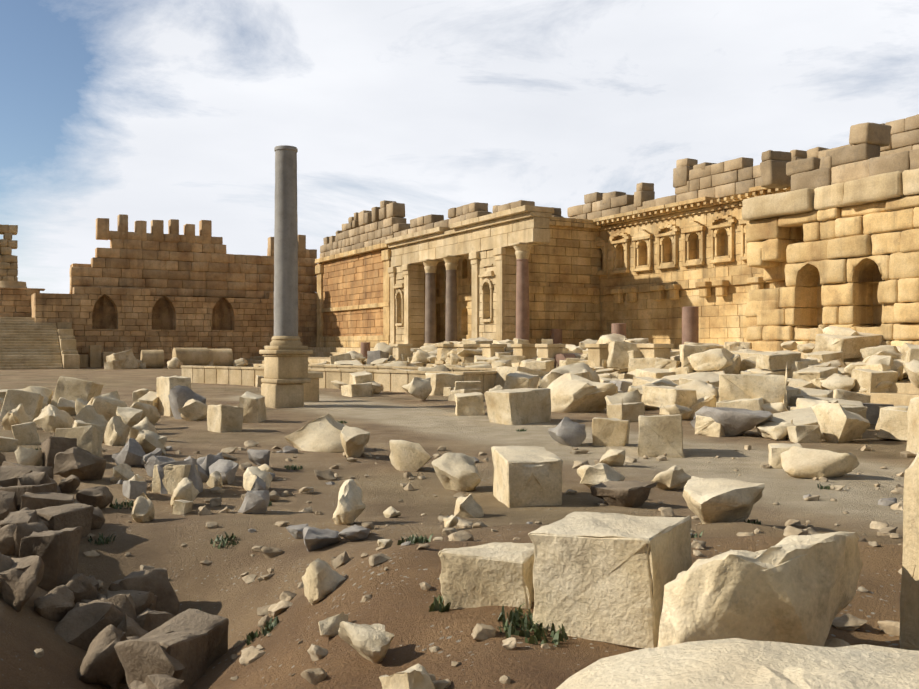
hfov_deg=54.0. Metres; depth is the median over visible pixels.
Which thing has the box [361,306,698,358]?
column stumps
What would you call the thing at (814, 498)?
stone
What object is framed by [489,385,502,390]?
stone
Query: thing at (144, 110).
sky
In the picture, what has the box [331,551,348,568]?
stone
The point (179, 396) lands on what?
stone
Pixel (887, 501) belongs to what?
stone
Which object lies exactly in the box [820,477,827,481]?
stone
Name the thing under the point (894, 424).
stone
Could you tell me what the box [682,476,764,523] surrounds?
stone
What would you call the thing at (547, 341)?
stone
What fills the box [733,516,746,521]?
stone
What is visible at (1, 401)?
stone
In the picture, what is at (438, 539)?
stone
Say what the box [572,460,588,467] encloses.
stone
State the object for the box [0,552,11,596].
stone
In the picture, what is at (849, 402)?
stone
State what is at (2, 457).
stone
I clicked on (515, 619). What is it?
weed tufts
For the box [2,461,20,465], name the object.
stone
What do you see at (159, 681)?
stone
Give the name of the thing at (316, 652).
stone
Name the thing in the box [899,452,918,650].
stone
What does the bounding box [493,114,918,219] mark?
fort blocks
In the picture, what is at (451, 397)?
stone
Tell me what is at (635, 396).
stone
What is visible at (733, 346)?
stone
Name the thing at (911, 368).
stone
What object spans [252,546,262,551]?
stone
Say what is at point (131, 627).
stone
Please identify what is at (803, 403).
stone
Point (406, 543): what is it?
stone
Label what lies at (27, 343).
temple stairs
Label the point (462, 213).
stone blocks
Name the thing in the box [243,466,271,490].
stone
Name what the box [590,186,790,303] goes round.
exedra wall trim
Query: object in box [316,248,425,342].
wall
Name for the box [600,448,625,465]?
stone
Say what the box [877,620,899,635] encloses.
stone
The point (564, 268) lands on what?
exedra dividing wall
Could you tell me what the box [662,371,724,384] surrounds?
stone
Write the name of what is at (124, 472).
stone
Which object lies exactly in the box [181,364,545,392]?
basin parapet
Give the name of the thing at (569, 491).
stone
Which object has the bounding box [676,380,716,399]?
stone
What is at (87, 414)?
stone
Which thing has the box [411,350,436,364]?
stone
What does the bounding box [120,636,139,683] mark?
stone
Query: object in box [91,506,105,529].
stone
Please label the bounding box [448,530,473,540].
stone
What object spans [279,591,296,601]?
stone
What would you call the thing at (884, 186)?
pier cornice
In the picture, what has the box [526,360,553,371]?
stone
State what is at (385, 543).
stone
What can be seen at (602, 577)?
stone
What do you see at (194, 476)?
stone
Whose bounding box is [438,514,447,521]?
stone
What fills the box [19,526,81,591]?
stone
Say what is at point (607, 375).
stone
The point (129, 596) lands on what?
stone
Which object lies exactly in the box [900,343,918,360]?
stone
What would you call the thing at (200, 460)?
stone
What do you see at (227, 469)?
stone
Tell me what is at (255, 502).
stone
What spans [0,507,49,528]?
stone
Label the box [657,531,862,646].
stone
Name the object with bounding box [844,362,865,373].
stone
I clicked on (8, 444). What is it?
stone
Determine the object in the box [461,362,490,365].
stone
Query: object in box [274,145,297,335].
standing column
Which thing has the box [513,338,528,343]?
stone
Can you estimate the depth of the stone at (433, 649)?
5.33 m
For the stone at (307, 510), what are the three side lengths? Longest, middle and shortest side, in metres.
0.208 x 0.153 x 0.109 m
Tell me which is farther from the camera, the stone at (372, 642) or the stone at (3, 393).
the stone at (3, 393)
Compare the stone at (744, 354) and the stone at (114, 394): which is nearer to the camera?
the stone at (114, 394)
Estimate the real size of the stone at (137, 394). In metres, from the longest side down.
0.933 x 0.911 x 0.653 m
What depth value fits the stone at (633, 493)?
12.82 m
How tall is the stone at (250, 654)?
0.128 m
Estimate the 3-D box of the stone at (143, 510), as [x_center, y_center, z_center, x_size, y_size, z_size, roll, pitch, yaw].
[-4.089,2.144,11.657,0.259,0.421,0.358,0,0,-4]
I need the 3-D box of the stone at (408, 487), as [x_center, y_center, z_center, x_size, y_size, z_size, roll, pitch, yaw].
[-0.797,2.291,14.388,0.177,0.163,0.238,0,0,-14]
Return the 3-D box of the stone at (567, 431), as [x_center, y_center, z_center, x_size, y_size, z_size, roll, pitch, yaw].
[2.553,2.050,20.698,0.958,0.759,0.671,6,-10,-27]
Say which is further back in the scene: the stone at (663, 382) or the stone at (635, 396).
the stone at (663, 382)
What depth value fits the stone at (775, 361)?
35.08 m
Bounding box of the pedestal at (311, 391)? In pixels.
[302,371,322,401]
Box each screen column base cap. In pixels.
[419,259,441,345]
[439,255,463,269]
[508,242,536,343]
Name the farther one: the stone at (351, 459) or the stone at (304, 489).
the stone at (351, 459)
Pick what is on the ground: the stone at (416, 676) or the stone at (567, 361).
the stone at (416, 676)
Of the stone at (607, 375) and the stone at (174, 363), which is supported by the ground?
the stone at (174, 363)
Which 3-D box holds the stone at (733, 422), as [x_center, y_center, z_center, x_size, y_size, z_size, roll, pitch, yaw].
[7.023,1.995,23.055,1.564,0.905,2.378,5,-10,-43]
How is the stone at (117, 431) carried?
on the ground
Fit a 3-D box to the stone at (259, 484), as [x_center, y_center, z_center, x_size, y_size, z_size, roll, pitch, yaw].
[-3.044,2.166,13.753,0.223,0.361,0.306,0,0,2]
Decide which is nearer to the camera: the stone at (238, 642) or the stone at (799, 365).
the stone at (238, 642)
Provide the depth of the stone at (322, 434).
19.33 m
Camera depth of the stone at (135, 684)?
6.72 m
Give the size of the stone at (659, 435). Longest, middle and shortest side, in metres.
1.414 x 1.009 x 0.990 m
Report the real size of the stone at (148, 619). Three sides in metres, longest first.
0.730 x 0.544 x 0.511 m
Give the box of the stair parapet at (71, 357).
[57,322,114,368]
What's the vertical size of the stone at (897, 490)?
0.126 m
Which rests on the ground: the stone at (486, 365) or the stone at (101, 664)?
the stone at (101, 664)
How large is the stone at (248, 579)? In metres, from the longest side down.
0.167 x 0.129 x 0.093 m
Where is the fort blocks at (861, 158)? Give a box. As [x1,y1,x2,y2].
[760,122,918,190]
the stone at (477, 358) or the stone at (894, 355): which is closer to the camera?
the stone at (894, 355)
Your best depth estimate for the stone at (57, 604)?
8.24 m
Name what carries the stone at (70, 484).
on the ground
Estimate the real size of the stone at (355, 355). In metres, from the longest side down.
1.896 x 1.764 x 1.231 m
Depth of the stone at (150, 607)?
8.86 m
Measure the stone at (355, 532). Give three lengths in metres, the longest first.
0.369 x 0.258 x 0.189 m
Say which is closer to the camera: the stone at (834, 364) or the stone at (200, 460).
the stone at (200, 460)
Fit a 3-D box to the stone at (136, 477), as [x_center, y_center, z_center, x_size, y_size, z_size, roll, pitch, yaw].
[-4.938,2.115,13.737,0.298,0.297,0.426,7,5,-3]
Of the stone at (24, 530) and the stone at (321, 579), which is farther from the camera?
the stone at (24, 530)
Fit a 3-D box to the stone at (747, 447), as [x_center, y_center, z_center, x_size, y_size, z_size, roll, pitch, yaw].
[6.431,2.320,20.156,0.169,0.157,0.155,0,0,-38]
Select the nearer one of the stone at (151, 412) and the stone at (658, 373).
the stone at (151, 412)
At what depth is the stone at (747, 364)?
37.80 m
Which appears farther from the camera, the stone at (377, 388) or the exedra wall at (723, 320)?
the exedra wall at (723, 320)
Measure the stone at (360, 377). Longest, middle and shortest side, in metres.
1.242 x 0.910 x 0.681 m
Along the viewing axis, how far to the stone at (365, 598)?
6.61 m
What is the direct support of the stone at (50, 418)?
on the ground
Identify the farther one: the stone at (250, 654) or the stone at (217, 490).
the stone at (217, 490)
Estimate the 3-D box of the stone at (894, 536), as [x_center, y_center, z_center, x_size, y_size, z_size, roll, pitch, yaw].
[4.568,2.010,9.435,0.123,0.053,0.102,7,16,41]
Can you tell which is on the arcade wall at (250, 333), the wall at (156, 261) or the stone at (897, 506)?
the wall at (156, 261)
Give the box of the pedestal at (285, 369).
[259,336,312,407]
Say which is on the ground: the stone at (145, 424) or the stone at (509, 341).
the stone at (145, 424)
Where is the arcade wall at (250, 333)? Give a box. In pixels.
[34,287,316,366]
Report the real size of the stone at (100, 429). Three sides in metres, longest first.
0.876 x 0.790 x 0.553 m
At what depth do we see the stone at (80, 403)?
28.09 m
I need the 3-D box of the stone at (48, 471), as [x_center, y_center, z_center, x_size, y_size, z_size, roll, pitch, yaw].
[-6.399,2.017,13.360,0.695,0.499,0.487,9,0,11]
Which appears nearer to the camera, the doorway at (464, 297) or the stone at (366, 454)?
the stone at (366, 454)
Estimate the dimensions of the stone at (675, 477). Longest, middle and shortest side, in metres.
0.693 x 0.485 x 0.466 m
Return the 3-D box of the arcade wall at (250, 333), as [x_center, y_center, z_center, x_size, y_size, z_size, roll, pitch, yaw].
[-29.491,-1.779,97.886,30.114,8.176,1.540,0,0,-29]
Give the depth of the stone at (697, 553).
7.32 m
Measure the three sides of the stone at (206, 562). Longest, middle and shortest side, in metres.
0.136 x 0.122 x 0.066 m
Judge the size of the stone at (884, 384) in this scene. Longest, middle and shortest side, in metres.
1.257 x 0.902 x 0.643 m
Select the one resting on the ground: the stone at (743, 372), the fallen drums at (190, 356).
the fallen drums at (190, 356)
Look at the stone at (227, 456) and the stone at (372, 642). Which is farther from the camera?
the stone at (227, 456)
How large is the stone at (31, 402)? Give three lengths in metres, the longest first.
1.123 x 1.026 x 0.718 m
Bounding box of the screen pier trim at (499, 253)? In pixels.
[388,247,505,344]
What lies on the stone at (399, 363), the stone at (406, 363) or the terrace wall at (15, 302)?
the stone at (406, 363)
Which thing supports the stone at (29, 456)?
on the ground
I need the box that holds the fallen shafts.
[554,353,582,367]
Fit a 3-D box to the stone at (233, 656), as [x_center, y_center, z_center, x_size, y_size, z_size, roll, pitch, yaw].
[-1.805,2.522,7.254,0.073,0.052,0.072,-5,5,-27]
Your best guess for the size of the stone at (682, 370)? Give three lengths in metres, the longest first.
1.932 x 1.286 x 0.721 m
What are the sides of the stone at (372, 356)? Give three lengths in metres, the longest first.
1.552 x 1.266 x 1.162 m
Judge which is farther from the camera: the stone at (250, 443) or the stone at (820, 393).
the stone at (820, 393)
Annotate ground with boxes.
[0,365,914,688]
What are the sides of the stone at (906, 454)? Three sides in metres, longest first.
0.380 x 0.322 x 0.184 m
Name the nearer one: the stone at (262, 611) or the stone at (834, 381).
the stone at (262, 611)
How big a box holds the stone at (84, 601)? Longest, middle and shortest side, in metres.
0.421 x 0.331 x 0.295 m
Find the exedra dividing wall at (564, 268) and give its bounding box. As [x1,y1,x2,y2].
[528,217,601,345]
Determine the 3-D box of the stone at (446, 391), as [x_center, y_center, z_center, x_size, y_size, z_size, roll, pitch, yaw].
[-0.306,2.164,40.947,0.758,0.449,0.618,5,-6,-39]
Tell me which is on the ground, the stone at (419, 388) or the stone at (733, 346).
the stone at (419, 388)
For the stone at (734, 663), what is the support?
on the ground
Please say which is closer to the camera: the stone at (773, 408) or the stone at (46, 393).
the stone at (773, 408)
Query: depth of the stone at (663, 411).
29.86 m
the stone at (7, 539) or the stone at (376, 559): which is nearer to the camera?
the stone at (376, 559)
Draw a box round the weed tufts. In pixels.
[35,420,835,645]
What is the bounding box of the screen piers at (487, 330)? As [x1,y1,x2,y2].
[395,248,516,347]
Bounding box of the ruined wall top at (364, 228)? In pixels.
[320,200,405,257]
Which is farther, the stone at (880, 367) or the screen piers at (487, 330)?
the screen piers at (487, 330)
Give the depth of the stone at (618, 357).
42.76 m
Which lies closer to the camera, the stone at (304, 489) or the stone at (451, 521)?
the stone at (451, 521)
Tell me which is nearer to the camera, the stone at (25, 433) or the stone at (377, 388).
the stone at (25, 433)
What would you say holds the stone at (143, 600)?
on the ground
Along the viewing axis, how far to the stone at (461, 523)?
10.42 m
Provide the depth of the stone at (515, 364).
50.54 m
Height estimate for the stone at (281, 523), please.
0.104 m
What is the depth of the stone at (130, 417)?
22.53 m
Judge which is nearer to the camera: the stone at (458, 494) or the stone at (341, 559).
the stone at (341, 559)
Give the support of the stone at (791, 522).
on the ground
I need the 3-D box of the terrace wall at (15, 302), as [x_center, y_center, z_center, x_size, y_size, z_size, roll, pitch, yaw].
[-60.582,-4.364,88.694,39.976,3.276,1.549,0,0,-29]
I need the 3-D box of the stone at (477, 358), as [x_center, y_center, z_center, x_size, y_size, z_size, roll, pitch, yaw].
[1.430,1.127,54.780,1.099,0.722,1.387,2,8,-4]
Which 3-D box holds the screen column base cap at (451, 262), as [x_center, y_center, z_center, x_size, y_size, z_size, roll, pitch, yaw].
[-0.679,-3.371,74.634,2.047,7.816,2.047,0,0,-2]
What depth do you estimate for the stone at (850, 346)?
39.60 m
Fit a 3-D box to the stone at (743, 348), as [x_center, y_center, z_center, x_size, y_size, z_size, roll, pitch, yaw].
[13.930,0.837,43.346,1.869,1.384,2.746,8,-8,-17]
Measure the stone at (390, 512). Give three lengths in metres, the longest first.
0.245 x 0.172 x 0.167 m
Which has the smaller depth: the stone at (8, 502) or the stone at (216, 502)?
the stone at (8, 502)
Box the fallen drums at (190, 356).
[140,348,232,367]
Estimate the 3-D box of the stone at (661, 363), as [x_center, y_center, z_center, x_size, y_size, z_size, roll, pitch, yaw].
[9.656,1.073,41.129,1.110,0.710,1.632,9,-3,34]
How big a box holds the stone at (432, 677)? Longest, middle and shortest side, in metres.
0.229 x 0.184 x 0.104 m
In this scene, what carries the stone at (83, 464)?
on the ground
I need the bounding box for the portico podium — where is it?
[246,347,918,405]
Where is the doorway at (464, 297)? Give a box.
[435,257,471,342]
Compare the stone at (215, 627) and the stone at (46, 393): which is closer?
the stone at (215, 627)
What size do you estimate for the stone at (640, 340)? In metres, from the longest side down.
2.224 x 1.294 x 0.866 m
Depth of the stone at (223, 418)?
23.62 m
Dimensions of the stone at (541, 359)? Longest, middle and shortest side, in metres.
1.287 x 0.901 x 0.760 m
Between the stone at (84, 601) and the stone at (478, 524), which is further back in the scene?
the stone at (478, 524)
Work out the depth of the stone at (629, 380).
40.57 m
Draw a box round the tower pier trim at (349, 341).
[315,243,390,347]
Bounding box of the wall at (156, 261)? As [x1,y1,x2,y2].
[69,214,316,298]
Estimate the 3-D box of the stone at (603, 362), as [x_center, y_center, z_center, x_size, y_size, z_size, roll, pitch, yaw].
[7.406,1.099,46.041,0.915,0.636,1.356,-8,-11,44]
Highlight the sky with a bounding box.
[0,0,918,293]
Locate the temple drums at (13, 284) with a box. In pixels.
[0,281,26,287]
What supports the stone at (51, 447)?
on the ground
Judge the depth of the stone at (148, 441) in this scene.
17.27 m
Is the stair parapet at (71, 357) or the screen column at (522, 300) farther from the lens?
the stair parapet at (71, 357)
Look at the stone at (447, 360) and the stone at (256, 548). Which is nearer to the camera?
the stone at (256, 548)
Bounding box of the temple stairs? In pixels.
[0,317,62,369]
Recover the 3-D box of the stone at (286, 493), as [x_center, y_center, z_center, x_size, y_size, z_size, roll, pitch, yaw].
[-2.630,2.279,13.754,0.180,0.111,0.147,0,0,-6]
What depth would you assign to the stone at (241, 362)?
90.47 m
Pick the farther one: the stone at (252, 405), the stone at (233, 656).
the stone at (252, 405)
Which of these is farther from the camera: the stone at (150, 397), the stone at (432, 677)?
the stone at (150, 397)
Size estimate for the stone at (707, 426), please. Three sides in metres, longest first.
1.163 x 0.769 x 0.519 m
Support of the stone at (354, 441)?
on the ground
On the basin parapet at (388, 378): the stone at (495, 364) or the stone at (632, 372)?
the stone at (495, 364)
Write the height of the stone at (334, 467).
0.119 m
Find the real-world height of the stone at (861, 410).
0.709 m
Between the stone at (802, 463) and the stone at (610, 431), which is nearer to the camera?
the stone at (802, 463)
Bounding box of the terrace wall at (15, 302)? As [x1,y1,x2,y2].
[0,287,44,316]
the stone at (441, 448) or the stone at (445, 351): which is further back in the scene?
the stone at (445, 351)
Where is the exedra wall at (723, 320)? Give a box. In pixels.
[595,206,769,348]
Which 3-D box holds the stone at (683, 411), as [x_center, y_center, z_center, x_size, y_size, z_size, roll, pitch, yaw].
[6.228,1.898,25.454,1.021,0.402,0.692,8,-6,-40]
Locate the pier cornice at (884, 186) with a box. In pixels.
[742,168,918,220]
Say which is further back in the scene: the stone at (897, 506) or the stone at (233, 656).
the stone at (897, 506)
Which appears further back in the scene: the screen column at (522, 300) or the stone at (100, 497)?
the screen column at (522, 300)
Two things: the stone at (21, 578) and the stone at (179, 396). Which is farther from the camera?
the stone at (179, 396)
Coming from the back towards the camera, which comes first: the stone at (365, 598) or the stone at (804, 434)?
the stone at (804, 434)
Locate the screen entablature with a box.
[385,205,553,266]
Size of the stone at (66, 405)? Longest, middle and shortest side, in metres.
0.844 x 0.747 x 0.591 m
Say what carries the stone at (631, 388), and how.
on the ground
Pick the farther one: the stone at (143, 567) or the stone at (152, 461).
the stone at (152, 461)
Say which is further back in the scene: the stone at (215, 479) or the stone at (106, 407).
the stone at (106, 407)
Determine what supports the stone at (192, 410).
on the ground
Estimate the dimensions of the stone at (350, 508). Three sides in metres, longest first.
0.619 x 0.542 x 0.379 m
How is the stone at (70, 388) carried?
on the ground
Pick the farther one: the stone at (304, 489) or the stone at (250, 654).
the stone at (304, 489)
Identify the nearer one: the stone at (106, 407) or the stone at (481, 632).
the stone at (481, 632)
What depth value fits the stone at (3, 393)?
33.34 m
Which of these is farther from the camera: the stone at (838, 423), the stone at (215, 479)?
the stone at (838, 423)
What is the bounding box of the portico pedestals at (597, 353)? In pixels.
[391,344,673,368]
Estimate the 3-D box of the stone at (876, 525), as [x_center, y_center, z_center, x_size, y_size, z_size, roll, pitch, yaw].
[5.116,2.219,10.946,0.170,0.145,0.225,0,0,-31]
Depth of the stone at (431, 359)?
62.13 m
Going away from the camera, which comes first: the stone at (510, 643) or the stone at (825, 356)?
the stone at (510, 643)
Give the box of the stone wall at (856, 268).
[745,195,918,350]
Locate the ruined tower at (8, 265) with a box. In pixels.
[0,224,17,280]
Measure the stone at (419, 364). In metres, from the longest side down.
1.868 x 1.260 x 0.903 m
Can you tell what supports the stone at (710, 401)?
on the ground
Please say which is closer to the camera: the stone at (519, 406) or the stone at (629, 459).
the stone at (629, 459)
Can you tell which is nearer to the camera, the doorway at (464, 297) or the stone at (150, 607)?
the stone at (150, 607)
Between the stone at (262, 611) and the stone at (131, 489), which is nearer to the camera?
the stone at (262, 611)
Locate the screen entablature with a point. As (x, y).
(505, 228)
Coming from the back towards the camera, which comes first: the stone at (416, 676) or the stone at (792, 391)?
the stone at (792, 391)
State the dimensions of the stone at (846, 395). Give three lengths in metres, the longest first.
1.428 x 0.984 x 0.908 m
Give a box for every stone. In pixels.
[0,389,20,398]
[0,389,43,420]
[0,398,3,412]
[0,436,17,451]
[0,453,5,465]
[0,466,32,486]
[0,482,56,510]
[0,491,17,520]
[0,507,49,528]
[0,510,36,527]
[0,524,16,555]
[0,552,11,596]
[0,555,43,611]
[2,404,32,429]
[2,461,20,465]
[11,422,39,444]
[13,521,48,557]
[14,446,42,465]
[17,471,59,492]
[18,465,53,478]
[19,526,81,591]
[20,492,73,509]
[21,386,52,409]
[33,404,73,432]
[33,648,43,657]
[34,585,74,621]
[36,503,93,538]
[41,436,76,468]
[51,376,102,407]
[53,447,105,480]
[54,425,102,457]
[54,602,122,650]
[57,397,75,414]
[59,475,79,492]
[66,573,98,603]
[73,420,105,455]
[73,594,136,628]
[75,398,88,414]
[75,405,107,435]
[76,486,112,508]
[79,624,127,688]
[80,599,97,602]
[82,581,99,599]
[84,550,99,556]
[87,390,119,404]
[88,600,103,602]
[91,397,127,421]
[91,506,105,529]
[97,580,102,588]
[98,593,152,609]
[98,595,107,599]
[104,360,120,369]
[104,416,129,445]
[106,350,138,368]
[106,590,156,615]
[108,568,178,615]
[110,476,122,482]
[112,438,145,466]
[113,464,134,480]
[114,639,184,688]
[116,406,142,427]
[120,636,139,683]
[121,613,148,636]
[122,480,146,498]
[126,594,134,609]
[128,416,157,439]
[128,474,145,481]
[129,677,180,688]
[130,402,159,424]
[131,492,154,522]
[132,389,156,402]
[135,429,166,454]
[136,608,174,631]
[137,359,145,368]
[138,391,157,408]
[139,630,208,688]
[140,565,153,569]
[141,448,162,466]
[141,608,228,669]
[145,455,174,476]
[145,674,186,688]
[152,464,197,494]
[156,375,190,415]
[157,458,202,493]
[166,446,172,450]
[167,357,183,368]
[168,385,205,418]
[170,477,199,507]
[172,500,192,514]
[178,399,207,420]
[184,456,208,481]
[197,457,205,464]
[197,506,211,514]
[200,452,223,476]
[200,559,212,564]
[206,471,222,487]
[206,522,218,527]
[207,405,242,432]
[209,459,238,483]
[209,497,221,506]
[210,487,224,493]
[219,506,228,512]
[221,447,236,453]
[223,453,236,459]
[230,654,237,660]
[230,676,238,680]
[233,358,247,366]
[233,640,243,647]
[238,490,269,513]
[239,391,266,422]
[239,462,251,469]
[239,646,265,665]
[242,574,255,583]
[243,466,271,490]
[244,440,258,446]
[247,449,269,465]
[248,528,255,532]
[251,476,266,490]
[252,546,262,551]
[255,375,263,386]
[257,605,270,615]
[258,464,272,472]
[258,615,272,627]
[261,546,283,558]
[261,573,274,579]
[268,600,292,616]
[269,490,279,501]
[275,521,288,526]
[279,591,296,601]
[281,491,292,495]
[282,446,297,452]
[284,414,344,452]
[286,523,307,538]
[297,581,303,588]
[299,487,313,492]
[299,506,312,512]
[301,668,326,684]
[302,559,345,604]
[303,526,340,551]
[307,644,327,660]
[314,469,335,480]
[318,612,347,636]
[329,465,339,468]
[330,353,351,363]
[331,380,347,388]
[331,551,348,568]
[333,479,365,524]
[334,360,362,364]
[338,524,369,540]
[338,621,393,662]
[340,425,369,456]
[341,382,372,396]
[346,457,356,461]
[347,351,365,361]
[349,371,372,383]
[360,594,371,602]
[361,381,382,393]
[361,522,373,528]
[361,552,367,557]
[362,452,371,456]
[367,350,388,363]
[369,554,391,566]
[370,357,389,365]
[374,342,392,354]
[375,361,418,366]
[377,539,392,548]
[379,664,434,688]
[383,506,400,517]
[389,440,431,470]
[392,361,411,365]
[394,352,412,360]
[401,541,410,545]
[402,377,431,399]
[403,472,413,477]
[404,483,414,490]
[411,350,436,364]
[412,362,422,366]
[417,543,429,549]
[418,365,448,370]
[419,345,436,350]
[419,581,430,590]
[425,373,462,394]
[427,355,435,363]
[428,673,435,680]
[429,646,439,652]
[431,342,452,344]
[431,452,480,491]
[432,678,450,688]
[433,537,442,540]
[438,446,445,450]
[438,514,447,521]
[438,542,533,608]
[440,348,452,360]
[442,527,457,535]
[443,364,460,366]
[443,387,454,395]
[443,515,458,527]
[445,357,450,364]
[447,348,456,357]
[448,389,484,400]
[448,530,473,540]
[450,353,460,364]
[451,661,460,666]
[453,492,465,497]
[454,378,481,389]
[454,392,484,415]
[454,494,483,517]
[457,349,481,357]
[457,519,472,527]
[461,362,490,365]
[462,337,492,343]
[465,357,473,362]
[465,361,491,367]
[471,623,495,640]
[472,521,487,527]
[474,355,487,361]
[484,356,498,361]
[484,388,550,424]
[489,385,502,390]
[491,360,511,370]
[491,446,562,507]
[492,340,512,350]
[494,366,548,386]
[495,352,510,356]
[499,355,525,362]
[499,675,510,683]
[501,339,513,343]
[502,637,516,649]
[503,371,538,389]
[511,363,520,366]
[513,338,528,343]
[519,359,535,366]
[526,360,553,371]
[528,512,691,648]
[536,358,554,368]
[537,379,547,387]
[541,339,552,343]
[541,644,549,648]
[545,362,599,385]
[547,373,617,412]
[548,417,585,446]
[556,638,918,688]
[559,360,564,365]
[563,358,583,364]
[565,344,583,352]
[565,489,576,493]
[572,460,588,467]
[573,353,586,358]
[575,449,587,453]
[577,463,624,487]
[579,339,597,349]
[590,359,606,366]
[590,480,656,507]
[592,417,629,445]
[594,368,613,373]
[596,334,626,343]
[598,372,620,376]
[599,377,619,382]
[600,372,617,378]
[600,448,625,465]
[605,389,644,411]
[607,341,640,368]
[607,401,643,421]
[610,380,632,392]
[617,371,635,378]
[618,373,632,378]
[620,350,641,372]
[620,379,632,381]
[625,338,648,343]
[625,456,636,462]
[628,355,667,371]
[628,383,657,409]
[632,377,657,385]
[635,368,674,378]
[637,414,684,457]
[642,385,697,408]
[651,378,677,386]
[651,465,690,489]
[654,357,680,368]
[656,455,667,460]
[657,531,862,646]
[659,408,669,414]
[661,507,675,516]
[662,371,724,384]
[663,404,692,418]
[669,367,695,374]
[670,351,679,356]
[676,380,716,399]
[679,344,707,366]
[679,372,718,386]
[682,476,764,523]
[684,342,723,349]
[687,348,733,371]
[689,395,716,419]
[690,406,772,436]
[691,539,705,547]
[693,550,703,556]
[695,415,724,436]
[715,387,718,401]
[716,354,740,373]
[716,398,763,427]
[718,363,787,407]
[724,341,751,350]
[730,350,762,360]
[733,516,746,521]
[736,532,754,535]
[739,347,757,351]
[740,359,755,371]
[740,371,769,374]
[744,445,751,449]
[747,355,756,361]
[747,368,789,377]
[754,528,760,533]
[756,350,801,370]
[756,358,817,377]
[756,422,795,439]
[760,464,769,467]
[762,402,788,413]
[768,443,802,468]
[770,407,861,438]
[780,446,859,478]
[781,341,797,350]
[783,525,807,536]
[785,519,800,526]
[786,386,800,405]
[787,378,815,387]
[787,405,869,428]
[787,425,820,442]
[789,389,832,405]
[793,366,837,381]
[794,387,821,389]
[796,398,837,408]
[797,343,814,352]
[801,396,862,405]
[803,355,821,362]
[803,527,818,534]
[804,351,843,362]
[804,495,819,500]
[808,363,830,366]
[809,375,849,389]
[812,331,883,358]
[812,403,869,442]
[820,326,859,335]
[820,373,856,390]
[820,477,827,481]
[824,358,845,367]
[824,638,850,647]
[826,361,841,367]
[830,485,844,490]
[831,613,866,630]
[833,389,871,402]
[838,367,851,376]
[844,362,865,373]
[851,369,897,392]
[855,364,890,370]
[856,586,867,591]
[857,534,866,541]
[859,381,892,392]
[860,345,899,358]
[860,445,870,450]
[862,351,901,362]
[863,403,893,423]
[865,355,900,376]
[868,541,879,546]
[870,521,888,529]
[875,406,908,429]
[876,408,907,440]
[877,526,897,535]
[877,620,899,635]
[878,497,896,505]
[881,532,889,535]
[890,533,900,538]
[891,487,903,493]
[891,501,902,509]
[893,360,904,380]
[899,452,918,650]
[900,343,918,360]
[900,451,916,457]
[902,348,918,374]
[903,359,918,386]
[906,397,918,453]
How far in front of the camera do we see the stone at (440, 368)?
50.49 m
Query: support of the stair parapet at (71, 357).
on the ground
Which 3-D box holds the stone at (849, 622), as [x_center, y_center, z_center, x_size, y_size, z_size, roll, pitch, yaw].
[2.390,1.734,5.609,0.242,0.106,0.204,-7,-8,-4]
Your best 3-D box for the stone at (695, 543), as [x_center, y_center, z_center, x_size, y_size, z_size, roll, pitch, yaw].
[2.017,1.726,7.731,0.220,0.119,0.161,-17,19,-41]
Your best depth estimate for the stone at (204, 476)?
14.53 m
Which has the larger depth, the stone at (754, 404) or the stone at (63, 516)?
the stone at (754, 404)
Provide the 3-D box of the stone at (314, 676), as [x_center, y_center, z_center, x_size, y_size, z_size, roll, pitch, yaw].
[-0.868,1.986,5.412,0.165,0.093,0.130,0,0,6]
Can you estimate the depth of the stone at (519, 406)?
26.64 m
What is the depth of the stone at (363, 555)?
8.30 m
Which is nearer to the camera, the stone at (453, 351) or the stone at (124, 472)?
the stone at (124, 472)
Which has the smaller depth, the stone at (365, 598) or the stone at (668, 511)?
the stone at (365, 598)
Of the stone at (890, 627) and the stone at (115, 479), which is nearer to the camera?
the stone at (890, 627)
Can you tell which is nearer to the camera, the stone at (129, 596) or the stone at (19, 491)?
the stone at (129, 596)
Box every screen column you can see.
[425,273,435,342]
[445,270,456,341]
[516,259,528,339]
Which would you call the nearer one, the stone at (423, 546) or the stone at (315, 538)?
the stone at (423, 546)
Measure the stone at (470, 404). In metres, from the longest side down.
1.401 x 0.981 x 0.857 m
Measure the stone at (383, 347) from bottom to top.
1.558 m
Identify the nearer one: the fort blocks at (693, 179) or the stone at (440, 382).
the stone at (440, 382)
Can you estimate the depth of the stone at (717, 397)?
30.29 m
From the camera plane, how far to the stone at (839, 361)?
37.67 m
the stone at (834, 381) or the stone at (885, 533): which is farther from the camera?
the stone at (834, 381)
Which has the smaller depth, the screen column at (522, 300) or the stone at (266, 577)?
the stone at (266, 577)
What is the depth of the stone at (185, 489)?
12.54 m

